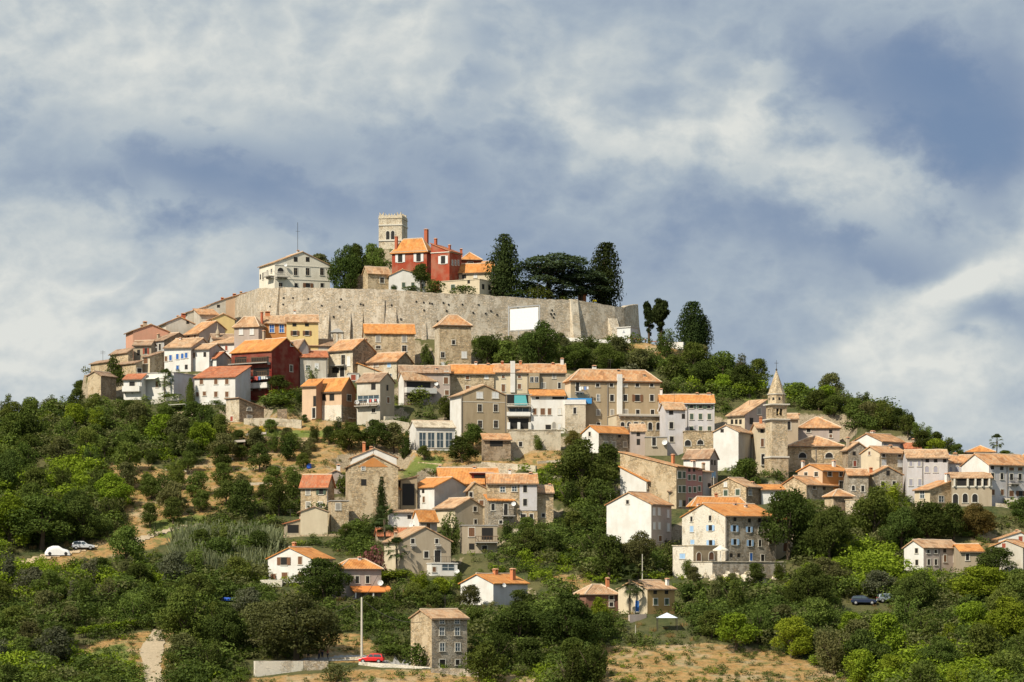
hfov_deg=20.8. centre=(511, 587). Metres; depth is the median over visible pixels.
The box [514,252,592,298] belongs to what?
cedar tree
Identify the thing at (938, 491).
stone house
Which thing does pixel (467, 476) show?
house
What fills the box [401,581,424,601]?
broadleaf tree
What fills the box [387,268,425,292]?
cottage
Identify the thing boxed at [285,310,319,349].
house
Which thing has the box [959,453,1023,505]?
house
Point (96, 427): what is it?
broadleaf tree
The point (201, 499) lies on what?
broadleaf tree
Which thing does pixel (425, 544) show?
house
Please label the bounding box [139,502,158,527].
broadleaf tree
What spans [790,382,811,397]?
broadleaf tree
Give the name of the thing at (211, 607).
broadleaf tree
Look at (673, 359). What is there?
broadleaf tree
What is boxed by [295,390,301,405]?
broadleaf tree
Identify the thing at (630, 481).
house
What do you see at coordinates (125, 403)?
broadleaf tree
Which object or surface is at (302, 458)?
broadleaf tree
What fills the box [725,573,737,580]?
broadleaf tree
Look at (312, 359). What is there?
house
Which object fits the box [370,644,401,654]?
shrub
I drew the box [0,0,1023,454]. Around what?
sky
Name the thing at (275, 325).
house
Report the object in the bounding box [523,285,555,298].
shrub
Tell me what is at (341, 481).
shrub
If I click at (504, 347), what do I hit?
broadleaf tree
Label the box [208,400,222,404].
shrub
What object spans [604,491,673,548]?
house
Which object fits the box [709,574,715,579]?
boulder
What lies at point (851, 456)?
stone house
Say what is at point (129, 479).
broadleaf tree
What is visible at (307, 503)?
window
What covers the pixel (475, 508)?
window
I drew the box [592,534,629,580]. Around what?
broadleaf tree
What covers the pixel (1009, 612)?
broadleaf tree
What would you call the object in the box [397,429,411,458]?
broadleaf tree
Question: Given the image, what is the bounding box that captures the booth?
[616,326,638,341]
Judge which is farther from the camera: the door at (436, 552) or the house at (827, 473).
the house at (827, 473)
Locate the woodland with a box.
[0,335,1023,681]
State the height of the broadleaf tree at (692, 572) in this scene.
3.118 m
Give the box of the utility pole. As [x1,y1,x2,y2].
[353,597,362,656]
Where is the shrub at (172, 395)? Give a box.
[158,392,183,398]
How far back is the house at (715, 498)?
493.36 m
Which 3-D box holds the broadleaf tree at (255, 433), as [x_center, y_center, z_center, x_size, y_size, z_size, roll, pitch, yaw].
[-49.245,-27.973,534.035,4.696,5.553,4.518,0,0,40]
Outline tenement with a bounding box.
[562,359,661,427]
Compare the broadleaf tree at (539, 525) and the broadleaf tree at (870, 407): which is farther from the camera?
the broadleaf tree at (870, 407)
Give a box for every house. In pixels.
[86,370,118,399]
[108,347,134,368]
[122,373,146,399]
[123,321,169,347]
[132,340,156,360]
[141,343,163,372]
[144,372,195,401]
[154,332,186,351]
[158,313,194,333]
[162,337,207,371]
[183,320,226,342]
[185,304,210,322]
[193,308,218,326]
[193,343,225,370]
[193,365,251,404]
[206,297,226,313]
[206,312,236,333]
[208,324,233,341]
[210,337,233,356]
[210,351,230,365]
[224,397,265,421]
[226,290,251,317]
[228,330,301,401]
[232,311,266,348]
[263,311,286,337]
[265,542,335,582]
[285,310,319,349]
[291,338,310,353]
[298,474,335,510]
[299,350,328,387]
[309,339,333,349]
[321,377,356,423]
[326,464,345,493]
[327,330,376,377]
[332,556,390,597]
[343,444,399,525]
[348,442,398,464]
[354,363,395,424]
[356,359,381,377]
[361,266,390,288]
[362,323,415,364]
[364,351,414,378]
[374,527,408,540]
[382,526,453,574]
[388,509,414,526]
[397,362,437,404]
[397,365,450,404]
[398,475,418,508]
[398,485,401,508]
[408,420,455,450]
[408,597,469,667]
[409,509,438,531]
[417,476,467,508]
[432,314,473,364]
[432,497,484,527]
[436,465,498,486]
[448,361,494,395]
[448,384,505,436]
[458,263,493,280]
[458,564,529,604]
[460,525,497,553]
[463,481,486,524]
[483,494,515,527]
[485,469,538,527]
[492,360,527,393]
[506,394,531,432]
[527,358,566,392]
[528,389,565,432]
[537,475,554,523]
[564,400,585,432]
[573,577,617,612]
[580,424,629,453]
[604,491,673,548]
[608,409,659,436]
[618,451,686,508]
[618,466,650,495]
[628,424,646,455]
[644,437,667,455]
[657,388,715,430]
[658,392,686,455]
[680,502,775,560]
[681,440,719,485]
[686,460,697,508]
[686,493,745,510]
[697,468,704,495]
[701,462,713,495]
[709,477,762,504]
[711,417,752,470]
[725,396,767,430]
[750,417,764,472]
[776,534,790,559]
[780,475,839,499]
[795,453,844,489]
[798,413,841,441]
[840,430,866,467]
[842,468,869,498]
[850,430,906,449]
[859,445,902,492]
[868,457,903,498]
[901,449,949,502]
[902,538,954,572]
[903,438,921,448]
[912,473,950,506]
[948,453,972,479]
[949,472,992,505]
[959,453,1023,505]
[965,445,995,453]
[989,529,1023,542]
[989,538,1023,572]
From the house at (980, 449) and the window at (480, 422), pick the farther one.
the house at (980, 449)
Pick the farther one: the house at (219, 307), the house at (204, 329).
the house at (219, 307)
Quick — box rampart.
[235,287,640,343]
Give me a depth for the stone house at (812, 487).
509.27 m
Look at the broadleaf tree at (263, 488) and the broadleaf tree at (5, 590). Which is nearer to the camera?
the broadleaf tree at (5, 590)
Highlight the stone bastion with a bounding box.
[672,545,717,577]
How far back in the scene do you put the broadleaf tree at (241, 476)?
505.75 m
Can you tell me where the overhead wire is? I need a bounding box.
[363,600,418,622]
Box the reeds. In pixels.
[165,518,286,572]
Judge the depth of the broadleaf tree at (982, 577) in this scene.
441.62 m
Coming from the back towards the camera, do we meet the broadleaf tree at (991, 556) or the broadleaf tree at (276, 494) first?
the broadleaf tree at (276, 494)
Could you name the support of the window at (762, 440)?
in the house at (757, 429)
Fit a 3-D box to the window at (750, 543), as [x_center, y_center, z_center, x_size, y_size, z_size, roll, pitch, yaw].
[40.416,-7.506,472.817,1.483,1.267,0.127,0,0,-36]
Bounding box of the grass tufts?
[11,346,1015,681]
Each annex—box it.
[300,372,323,419]
[327,500,348,533]
[439,279,491,294]
[952,543,983,572]
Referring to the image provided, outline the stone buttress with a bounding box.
[844,499,859,513]
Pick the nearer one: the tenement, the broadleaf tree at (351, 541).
the broadleaf tree at (351, 541)
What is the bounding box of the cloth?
[514,395,526,404]
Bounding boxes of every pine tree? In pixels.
[643,301,654,339]
[652,298,670,336]
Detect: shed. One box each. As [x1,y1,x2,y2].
[282,509,299,534]
[480,433,511,460]
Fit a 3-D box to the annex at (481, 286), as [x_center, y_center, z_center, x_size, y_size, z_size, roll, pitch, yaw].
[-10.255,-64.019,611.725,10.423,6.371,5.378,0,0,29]
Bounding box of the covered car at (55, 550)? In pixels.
[45,546,69,554]
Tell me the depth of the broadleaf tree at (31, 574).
447.30 m
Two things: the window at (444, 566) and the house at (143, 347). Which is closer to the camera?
the window at (444, 566)
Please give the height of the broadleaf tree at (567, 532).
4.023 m
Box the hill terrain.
[0,249,1023,681]
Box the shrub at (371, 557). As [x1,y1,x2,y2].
[360,545,387,573]
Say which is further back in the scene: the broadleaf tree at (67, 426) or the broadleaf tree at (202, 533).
the broadleaf tree at (67, 426)
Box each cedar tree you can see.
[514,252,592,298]
[551,269,611,300]
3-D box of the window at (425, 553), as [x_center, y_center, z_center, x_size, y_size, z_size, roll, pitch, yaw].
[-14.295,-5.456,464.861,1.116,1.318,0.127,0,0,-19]
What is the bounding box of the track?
[21,545,97,563]
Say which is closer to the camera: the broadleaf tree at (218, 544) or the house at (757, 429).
the broadleaf tree at (218, 544)
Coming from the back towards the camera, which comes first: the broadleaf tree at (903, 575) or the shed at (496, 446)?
the shed at (496, 446)
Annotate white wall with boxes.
[567,337,610,342]
[664,342,683,350]
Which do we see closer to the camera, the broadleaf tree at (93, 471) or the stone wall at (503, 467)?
the broadleaf tree at (93, 471)
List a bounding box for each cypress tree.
[185,378,194,401]
[373,476,388,536]
[484,233,529,297]
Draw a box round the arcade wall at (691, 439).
[683,431,712,452]
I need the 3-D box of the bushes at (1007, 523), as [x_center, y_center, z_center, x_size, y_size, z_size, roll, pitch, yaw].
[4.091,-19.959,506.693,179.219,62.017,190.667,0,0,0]
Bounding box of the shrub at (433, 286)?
[422,279,446,292]
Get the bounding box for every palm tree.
[151,522,158,535]
[155,368,174,395]
[188,513,194,524]
[369,504,399,539]
[384,536,407,568]
[612,563,643,613]
[989,433,1003,452]
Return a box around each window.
[143,347,148,354]
[143,357,147,363]
[199,378,203,384]
[235,356,246,363]
[251,356,268,363]
[253,367,268,375]
[269,324,274,332]
[270,573,276,579]
[277,267,283,273]
[277,556,290,565]
[279,324,284,332]
[281,572,287,578]
[287,525,298,532]
[291,330,298,335]
[293,267,297,275]
[297,556,302,564]
[303,282,312,287]
[303,330,310,335]
[305,267,309,275]
[305,489,310,494]
[305,501,310,508]
[313,396,315,405]
[316,489,325,494]
[319,267,324,275]
[329,394,333,400]
[332,367,338,372]
[335,503,340,509]
[341,354,345,364]
[346,356,349,366]
[347,394,351,401]
[354,575,359,583]
[358,395,378,402]
[361,479,365,485]
[365,575,370,583]
[371,383,375,389]
[375,335,380,341]
[379,277,384,283]
[385,230,389,239]
[390,230,394,239]
[395,254,404,262]
[401,345,406,351]
[402,335,406,341]
[402,483,414,504]
[407,381,430,387]
[410,538,415,543]
[414,253,422,261]
[418,432,426,447]
[423,551,428,557]
[427,432,434,447]
[432,566,436,572]
[434,538,439,543]
[436,432,443,447]
[438,255,447,263]
[439,627,445,635]
[439,642,445,651]
[440,351,444,357]
[442,564,454,569]
[443,377,448,383]
[445,432,452,447]
[454,627,460,635]
[454,642,460,651]
[455,659,460,665]
[461,351,466,358]
[468,527,474,536]
[469,543,473,549]
[473,506,477,511]
[476,392,483,398]
[477,404,482,411]
[477,420,482,427]
[482,528,492,539]
[490,441,502,445]
[490,503,495,510]
[492,392,498,398]
[493,404,497,411]
[493,420,498,427]
[499,486,505,492]
[501,384,505,391]
[503,503,507,514]
[507,395,527,404]
[509,408,528,411]
[509,418,528,428]
[511,486,517,491]
[517,383,521,389]
[518,441,522,446]
[540,408,545,414]
[541,382,545,388]
[552,422,556,428]
[557,423,561,429]
[596,394,600,401]
[609,394,614,401]
[609,601,614,606]
[623,394,627,401]
[625,499,629,504]
[632,394,642,401]
[648,422,652,429]
[649,394,654,401]
[652,507,655,515]
[653,598,658,605]
[656,422,659,429]
[664,598,669,605]
[669,421,673,428]
[669,436,673,441]
[677,471,681,478]
[678,485,681,492]
[679,553,685,558]
[682,471,686,478]
[682,485,686,492]
[684,439,691,446]
[688,404,695,408]
[689,413,693,419]
[689,525,693,532]
[689,539,694,544]
[696,552,701,560]
[697,404,703,408]
[697,439,703,444]
[698,413,702,419]
[705,405,712,408]
[706,524,713,530]
[706,539,714,544]
[707,413,711,419]
[708,551,714,559]
[723,489,727,495]
[731,524,737,531]
[731,538,738,545]
[734,489,740,495]
[746,526,752,532]
[747,539,753,546]
[748,488,752,495]
[757,407,760,414]
[758,539,762,546]
[760,438,764,446]
[782,542,786,551]
[798,452,806,457]
[813,471,818,476]
[825,452,833,457]
[839,480,843,488]
[860,485,864,491]
[881,459,886,465]
[897,459,902,466]
[908,478,912,485]
[914,547,918,553]
[917,460,921,466]
[918,478,921,485]
[919,491,924,498]
[924,465,929,472]
[927,558,930,565]
[933,465,938,472]
[934,558,937,565]
[938,495,944,502]
[943,554,947,562]
[952,493,958,504]
[955,465,959,471]
[957,478,965,485]
[962,493,967,502]
[965,553,969,560]
[971,493,978,502]
[983,479,987,485]
[1000,472,1004,479]
[1008,490,1014,496]
[1009,473,1013,480]
[1016,490,1023,496]
[1018,473,1022,480]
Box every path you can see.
[138,523,199,540]
[139,628,164,681]
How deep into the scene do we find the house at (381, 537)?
482.80 m
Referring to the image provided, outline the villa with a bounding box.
[257,222,329,287]
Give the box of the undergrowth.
[0,332,1023,681]
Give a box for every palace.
[390,229,430,278]
[429,238,462,284]
[460,248,482,262]
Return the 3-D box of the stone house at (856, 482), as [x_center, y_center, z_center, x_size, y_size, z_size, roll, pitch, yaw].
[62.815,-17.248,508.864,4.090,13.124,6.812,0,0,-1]
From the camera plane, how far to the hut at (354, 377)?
574.95 m
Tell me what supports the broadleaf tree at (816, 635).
on the hill terrain
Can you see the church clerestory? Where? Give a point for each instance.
(793, 429)
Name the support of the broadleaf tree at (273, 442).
on the hill terrain
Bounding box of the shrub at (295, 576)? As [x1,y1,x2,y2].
[284,574,305,583]
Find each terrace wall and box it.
[260,580,283,586]
[690,561,785,577]
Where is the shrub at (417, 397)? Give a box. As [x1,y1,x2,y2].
[405,385,431,404]
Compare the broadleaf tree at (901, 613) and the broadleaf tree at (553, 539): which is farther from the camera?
the broadleaf tree at (553, 539)
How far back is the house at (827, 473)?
512.96 m
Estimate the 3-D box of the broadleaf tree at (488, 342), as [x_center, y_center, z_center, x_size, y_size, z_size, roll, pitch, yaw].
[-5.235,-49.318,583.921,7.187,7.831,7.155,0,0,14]
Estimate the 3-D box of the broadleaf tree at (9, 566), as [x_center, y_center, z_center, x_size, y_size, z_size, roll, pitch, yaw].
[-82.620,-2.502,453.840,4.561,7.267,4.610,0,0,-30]
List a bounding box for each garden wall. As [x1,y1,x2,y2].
[151,395,178,403]
[1003,498,1017,503]
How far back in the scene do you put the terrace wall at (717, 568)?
457.11 m
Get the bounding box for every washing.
[254,376,267,379]
[579,386,589,390]
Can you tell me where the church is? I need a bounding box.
[788,436,844,471]
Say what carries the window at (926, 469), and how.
in the house at (922, 467)
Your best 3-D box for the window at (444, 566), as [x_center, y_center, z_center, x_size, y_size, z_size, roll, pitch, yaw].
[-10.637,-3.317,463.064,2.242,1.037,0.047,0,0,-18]
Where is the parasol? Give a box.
[713,545,727,560]
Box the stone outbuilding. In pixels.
[115,360,143,374]
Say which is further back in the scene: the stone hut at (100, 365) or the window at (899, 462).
the stone hut at (100, 365)
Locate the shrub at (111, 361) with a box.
[105,354,120,372]
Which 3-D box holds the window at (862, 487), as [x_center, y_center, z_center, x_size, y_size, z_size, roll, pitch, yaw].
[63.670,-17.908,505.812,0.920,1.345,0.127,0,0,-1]
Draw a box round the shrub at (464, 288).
[447,284,477,293]
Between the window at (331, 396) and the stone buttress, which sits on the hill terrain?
the stone buttress
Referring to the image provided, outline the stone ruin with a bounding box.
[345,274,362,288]
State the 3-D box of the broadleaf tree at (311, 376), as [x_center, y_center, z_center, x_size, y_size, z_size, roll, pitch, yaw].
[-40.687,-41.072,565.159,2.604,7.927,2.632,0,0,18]
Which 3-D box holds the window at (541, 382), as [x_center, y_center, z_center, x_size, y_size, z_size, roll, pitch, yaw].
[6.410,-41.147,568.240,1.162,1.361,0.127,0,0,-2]
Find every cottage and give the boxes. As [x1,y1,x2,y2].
[296,505,329,534]
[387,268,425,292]
[616,578,677,613]
[757,484,785,504]
[822,489,855,511]
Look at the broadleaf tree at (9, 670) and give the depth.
392.27 m
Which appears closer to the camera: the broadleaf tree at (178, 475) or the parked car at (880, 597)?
the parked car at (880, 597)
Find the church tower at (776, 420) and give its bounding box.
[762,360,790,477]
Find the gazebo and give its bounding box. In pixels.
[656,613,676,617]
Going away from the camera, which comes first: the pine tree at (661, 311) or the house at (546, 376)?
the house at (546, 376)
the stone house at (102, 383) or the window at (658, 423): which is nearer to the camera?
the window at (658, 423)
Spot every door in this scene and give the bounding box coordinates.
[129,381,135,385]
[311,407,315,418]
[339,366,344,376]
[350,374,355,380]
[409,393,415,403]
[434,549,440,561]
[439,659,445,667]
[481,545,487,552]
[520,513,526,520]
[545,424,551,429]
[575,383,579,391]
[633,600,639,611]
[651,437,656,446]
[749,552,752,560]
[760,554,764,560]
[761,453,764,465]
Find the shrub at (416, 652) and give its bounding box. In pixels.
[400,643,428,666]
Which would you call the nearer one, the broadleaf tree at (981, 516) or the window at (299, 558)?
the window at (299, 558)
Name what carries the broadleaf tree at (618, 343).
on the hill terrain
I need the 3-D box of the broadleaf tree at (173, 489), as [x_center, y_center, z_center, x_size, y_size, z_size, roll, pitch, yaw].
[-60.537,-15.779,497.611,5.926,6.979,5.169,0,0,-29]
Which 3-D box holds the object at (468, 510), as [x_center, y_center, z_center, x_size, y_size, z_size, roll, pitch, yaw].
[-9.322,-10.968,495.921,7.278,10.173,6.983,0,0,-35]
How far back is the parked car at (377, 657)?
409.60 m
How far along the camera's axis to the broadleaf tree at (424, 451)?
528.71 m
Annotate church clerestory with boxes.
[787,413,798,443]
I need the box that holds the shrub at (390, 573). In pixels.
[381,569,412,577]
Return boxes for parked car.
[72,541,94,548]
[359,653,384,662]
[851,595,876,603]
[876,593,890,601]
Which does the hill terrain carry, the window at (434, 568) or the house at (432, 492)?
the house at (432, 492)
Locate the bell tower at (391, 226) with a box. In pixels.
[378,212,407,248]
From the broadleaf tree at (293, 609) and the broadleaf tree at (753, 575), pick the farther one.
the broadleaf tree at (753, 575)
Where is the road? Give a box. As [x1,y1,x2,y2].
[299,655,410,665]
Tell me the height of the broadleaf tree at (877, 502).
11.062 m
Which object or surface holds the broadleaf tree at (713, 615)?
on the hill terrain
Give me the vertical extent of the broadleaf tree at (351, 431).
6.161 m
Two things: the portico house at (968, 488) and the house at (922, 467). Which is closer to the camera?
the portico house at (968, 488)
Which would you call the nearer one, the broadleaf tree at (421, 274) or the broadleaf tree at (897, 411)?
the broadleaf tree at (897, 411)
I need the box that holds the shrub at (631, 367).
[618,363,638,369]
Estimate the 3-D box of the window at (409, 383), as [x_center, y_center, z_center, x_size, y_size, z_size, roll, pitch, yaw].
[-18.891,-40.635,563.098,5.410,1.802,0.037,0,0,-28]
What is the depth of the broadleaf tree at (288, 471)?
516.44 m
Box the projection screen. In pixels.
[508,305,539,335]
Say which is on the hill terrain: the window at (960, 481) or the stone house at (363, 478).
the stone house at (363, 478)
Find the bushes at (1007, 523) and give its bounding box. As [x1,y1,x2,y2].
[87,349,1023,660]
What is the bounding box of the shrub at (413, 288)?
[402,285,423,291]
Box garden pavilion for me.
[330,328,343,341]
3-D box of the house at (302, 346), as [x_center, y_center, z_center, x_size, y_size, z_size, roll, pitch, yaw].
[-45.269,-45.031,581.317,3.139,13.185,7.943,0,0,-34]
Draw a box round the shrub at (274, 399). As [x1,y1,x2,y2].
[257,394,294,405]
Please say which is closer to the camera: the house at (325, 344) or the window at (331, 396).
the window at (331, 396)
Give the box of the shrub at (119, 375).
[111,369,124,384]
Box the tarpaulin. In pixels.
[567,398,591,403]
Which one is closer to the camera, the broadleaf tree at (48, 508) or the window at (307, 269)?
the broadleaf tree at (48, 508)
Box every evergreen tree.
[587,241,626,306]
[673,301,707,349]
[695,315,713,351]
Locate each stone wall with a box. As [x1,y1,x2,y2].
[244,418,301,428]
[250,482,270,484]
[254,661,302,676]
[277,409,286,418]
[283,534,340,537]
[303,661,327,670]
[366,420,408,432]
[384,416,399,420]
[409,450,425,457]
[431,668,478,676]
[481,462,536,472]
[537,460,560,463]
[628,614,646,622]
[996,503,1008,507]
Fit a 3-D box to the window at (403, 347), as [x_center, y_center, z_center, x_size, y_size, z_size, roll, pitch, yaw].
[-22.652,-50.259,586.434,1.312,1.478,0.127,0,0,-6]
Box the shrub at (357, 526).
[345,518,365,533]
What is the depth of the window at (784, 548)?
479.77 m
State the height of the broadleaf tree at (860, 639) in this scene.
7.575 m
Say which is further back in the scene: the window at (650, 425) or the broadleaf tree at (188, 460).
the window at (650, 425)
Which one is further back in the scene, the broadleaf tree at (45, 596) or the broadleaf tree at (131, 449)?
the broadleaf tree at (131, 449)
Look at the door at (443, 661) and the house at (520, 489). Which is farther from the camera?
the house at (520, 489)
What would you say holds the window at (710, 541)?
in the stone house at (733, 528)
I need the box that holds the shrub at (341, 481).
[335,472,345,493]
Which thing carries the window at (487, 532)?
in the house at (476, 538)
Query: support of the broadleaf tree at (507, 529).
on the hill terrain
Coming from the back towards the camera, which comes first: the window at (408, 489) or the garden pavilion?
the garden pavilion
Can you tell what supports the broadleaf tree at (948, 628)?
on the hill terrain
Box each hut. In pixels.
[89,351,115,371]
[347,373,359,381]
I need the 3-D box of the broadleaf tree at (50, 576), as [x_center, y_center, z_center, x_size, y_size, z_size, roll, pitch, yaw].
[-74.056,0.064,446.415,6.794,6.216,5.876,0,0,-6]
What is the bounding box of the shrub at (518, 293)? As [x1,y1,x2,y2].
[508,288,526,297]
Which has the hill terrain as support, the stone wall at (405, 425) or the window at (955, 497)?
the stone wall at (405, 425)
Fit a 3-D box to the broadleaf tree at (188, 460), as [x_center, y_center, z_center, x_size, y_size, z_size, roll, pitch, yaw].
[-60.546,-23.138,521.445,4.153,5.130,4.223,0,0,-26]
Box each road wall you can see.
[330,657,361,660]
[359,662,430,668]
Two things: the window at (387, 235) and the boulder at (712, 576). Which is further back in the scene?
the window at (387, 235)
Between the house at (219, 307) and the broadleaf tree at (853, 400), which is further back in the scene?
the house at (219, 307)
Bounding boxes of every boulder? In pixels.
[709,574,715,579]
[741,571,760,582]
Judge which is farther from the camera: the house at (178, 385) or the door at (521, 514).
the house at (178, 385)
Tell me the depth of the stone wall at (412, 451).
533.12 m
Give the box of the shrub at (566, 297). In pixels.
[552,294,579,299]
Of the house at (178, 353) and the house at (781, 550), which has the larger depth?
the house at (178, 353)
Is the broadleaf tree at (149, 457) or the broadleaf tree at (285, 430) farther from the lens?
the broadleaf tree at (285, 430)
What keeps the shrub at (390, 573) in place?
on the hill terrain
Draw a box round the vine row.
[73,619,138,637]
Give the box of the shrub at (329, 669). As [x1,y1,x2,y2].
[319,662,351,680]
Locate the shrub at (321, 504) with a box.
[307,501,327,509]
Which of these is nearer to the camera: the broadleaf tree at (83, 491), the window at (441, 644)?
the window at (441, 644)
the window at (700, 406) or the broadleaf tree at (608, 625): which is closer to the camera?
the broadleaf tree at (608, 625)
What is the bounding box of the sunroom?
[426,563,458,575]
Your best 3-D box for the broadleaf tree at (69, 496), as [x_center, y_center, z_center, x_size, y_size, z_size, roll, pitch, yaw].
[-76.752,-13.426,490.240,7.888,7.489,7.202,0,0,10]
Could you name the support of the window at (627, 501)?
in the house at (630, 514)
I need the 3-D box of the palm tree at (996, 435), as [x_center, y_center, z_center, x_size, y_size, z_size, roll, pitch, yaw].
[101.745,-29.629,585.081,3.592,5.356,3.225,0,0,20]
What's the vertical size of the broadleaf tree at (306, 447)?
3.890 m
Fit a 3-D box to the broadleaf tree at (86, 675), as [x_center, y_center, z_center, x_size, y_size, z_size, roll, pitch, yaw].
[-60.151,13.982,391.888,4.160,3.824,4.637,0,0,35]
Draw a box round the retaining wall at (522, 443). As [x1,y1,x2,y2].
[508,430,560,460]
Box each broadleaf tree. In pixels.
[0,393,11,417]
[0,400,25,424]
[0,411,26,439]
[0,443,15,459]
[0,448,24,494]
[0,494,39,546]
[0,550,16,583]
[0,582,15,605]
[0,605,30,627]
[0,637,9,656]
[0,663,24,681]
[3,492,76,549]
[9,566,43,590]
[9,636,37,653]
[14,440,40,467]
[14,482,42,496]
[14,621,42,638]
[15,433,40,457]
[20,396,39,409]
[20,412,46,438]
[20,466,49,491]
[22,398,36,413]
[28,569,69,594]
[29,626,73,658]
[30,590,62,610]
[32,671,64,681]
[36,613,54,628]
[38,397,55,408]
[38,410,53,423]
[40,436,80,460]
[47,621,77,643]
[48,394,65,416]
[53,466,72,493]
[54,415,74,435]
[54,491,65,503]
[54,605,82,624]
[55,565,64,572]
[58,494,111,541]
[60,490,93,511]
[63,403,86,425]
[65,580,77,598]
[66,388,84,404]
[70,487,87,495]
[71,577,95,612]
[72,380,82,388]
[72,673,97,681]
[74,426,98,447]
[80,555,98,580]
[82,443,100,466]
[84,393,105,408]
[85,423,105,440]
[87,468,125,494]
[88,407,105,427]
[88,465,98,477]
[88,659,118,674]
[93,472,135,505]
[95,437,113,456]
[96,557,112,568]
[96,577,119,600]
[99,496,121,520]
[99,674,121,681]
[105,524,146,559]
[109,441,142,469]
[110,431,142,452]
[113,558,129,578]
[116,461,139,485]
[116,574,135,596]
[117,593,145,621]
[118,400,135,417]
[124,402,151,424]
[125,563,153,584]
[136,414,152,435]
[137,473,152,484]
[137,476,161,499]
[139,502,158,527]
[142,588,167,612]
[143,413,171,441]
[144,449,156,463]
[153,584,217,646]
[155,473,174,497]
[155,549,192,581]
[156,404,174,417]
[156,480,188,512]
[160,496,183,523]
[162,652,183,671]
[163,414,192,439]
[163,631,202,659]
[165,463,185,486]
[167,431,183,455]
[170,462,180,471]
[178,451,197,474]
[178,571,216,598]
[179,401,203,421]
[182,443,202,458]
[182,549,206,572]
[185,471,209,495]
[186,421,212,449]
[188,528,210,545]
[190,489,210,511]
[195,405,213,428]
[195,600,248,647]
[196,639,224,670]
[201,422,216,441]
[202,600,217,615]
[205,432,238,457]
[205,537,239,557]
[210,462,233,484]
[210,521,230,539]
[212,413,229,433]
[212,444,232,464]
[212,479,232,505]
[220,556,252,581]
[223,479,256,517]
[230,587,262,612]
[231,430,245,444]
[232,473,252,489]
[234,445,248,460]
[236,598,288,650]
[243,530,273,551]
[245,427,266,448]
[246,591,346,660]
[247,442,271,471]
[254,484,270,500]
[262,465,284,486]
[263,419,278,432]
[264,483,291,515]
[265,431,279,452]
[266,374,292,390]
[277,433,297,460]
[279,427,292,435]
[281,432,303,449]
[282,466,301,480]
[283,473,301,498]
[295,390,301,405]
[295,452,311,466]
[296,557,355,598]
[299,441,313,457]
[301,414,307,421]
[303,437,317,449]
[305,366,318,379]
[309,425,319,442]
[312,253,331,275]
[322,426,336,444]
[326,243,361,288]
[329,422,367,449]
[332,416,343,432]
[338,524,352,535]
[344,536,357,549]
[349,243,367,274]
[355,595,381,615]
[356,243,391,268]
[360,527,372,538]
[361,419,391,447]
[382,422,404,452]
[385,583,401,603]
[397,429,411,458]
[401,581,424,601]
[407,571,429,592]
[411,263,431,288]
[416,445,431,460]
[420,344,433,364]
[423,583,442,604]
[432,577,449,592]
[437,396,449,419]
[439,511,460,554]
[446,436,480,462]
[454,571,462,584]
[455,584,481,604]
[460,423,485,446]
[461,640,509,681]
[465,606,488,635]
[470,334,501,363]
[485,600,547,641]
[485,631,513,668]
[490,340,519,363]
[500,521,514,539]
[508,589,534,604]
[509,527,543,555]
[512,637,544,669]
[515,516,535,532]
[517,319,560,363]
[531,592,605,648]
[532,523,548,533]
[533,434,543,449]
[543,533,566,554]
[549,437,617,497]
[554,332,569,348]
[556,343,592,369]
[556,644,581,681]
[558,480,575,507]
[559,636,582,664]
[561,429,579,447]
[561,526,573,538]
[562,511,586,531]
[577,640,607,681]
[579,536,594,556]
[580,334,595,348]
[584,478,618,507]
[587,526,602,547]
[590,597,612,617]
[591,343,625,368]
[591,611,617,641]
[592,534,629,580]
[594,645,608,674]
[598,442,619,484]
[608,336,629,353]
[617,530,657,577]
[626,348,655,369]
[656,328,678,356]
[662,355,686,379]
[663,542,676,560]
[676,341,706,368]
[678,583,695,600]
[681,559,692,576]
[687,566,701,583]
[688,361,716,385]
[695,580,708,590]
[696,344,708,359]
[697,609,722,638]
[705,352,715,364]
[705,578,724,604]
[709,351,735,379]
[712,373,732,394]
[714,612,762,651]
[715,575,722,583]
[719,582,729,596]
[723,577,747,611]
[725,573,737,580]
[727,364,760,394]
[728,457,761,483]
[735,353,745,367]
[741,581,750,590]
[745,562,765,579]
[745,572,762,583]
[748,606,771,642]
[749,358,769,382]
[755,486,815,559]
[768,584,785,603]
[768,614,815,656]
[770,604,792,632]
[773,559,788,579]
[779,494,813,521]
[782,562,836,607]
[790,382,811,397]
[797,596,838,627]
[802,505,852,557]
[804,556,849,588]
[806,389,829,410]
[811,627,835,652]
[814,629,847,673]
[818,372,844,395]
[818,384,836,401]
[822,395,843,416]
[836,611,861,631]
[837,539,850,562]
[837,618,876,642]
[839,394,850,412]
[841,397,861,417]
[841,628,891,663]
[841,648,877,681]
[849,485,897,535]
[856,391,869,401]
[857,401,878,420]
[862,570,896,594]
[868,612,907,650]
[871,399,894,428]
[873,653,905,681]
[877,481,902,502]
[878,507,923,549]
[883,501,899,520]
[890,407,906,429]
[890,571,939,610]
[891,595,922,627]
[896,572,911,583]
[899,414,916,437]
[902,499,952,540]
[907,610,937,642]
[908,662,937,681]
[909,659,943,681]
[911,421,924,438]
[911,430,929,448]
[911,566,938,586]
[912,635,964,664]
[920,426,932,445]
[924,438,948,451]
[930,431,943,445]
[938,623,959,644]
[942,501,965,541]
[944,437,955,453]
[945,665,971,681]
[946,564,1015,601]
[950,443,964,454]
[953,600,991,631]
[957,502,997,539]
[961,622,1003,658]
[971,595,1023,643]
[975,545,1018,570]
[983,587,1023,623]
[984,650,1023,678]
[997,570,1023,601]
[1000,450,1013,453]
[1006,629,1023,659]
[1008,568,1022,579]
[1010,497,1023,516]
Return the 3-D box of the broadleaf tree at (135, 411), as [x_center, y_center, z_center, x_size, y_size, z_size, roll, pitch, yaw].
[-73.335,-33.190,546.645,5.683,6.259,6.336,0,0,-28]

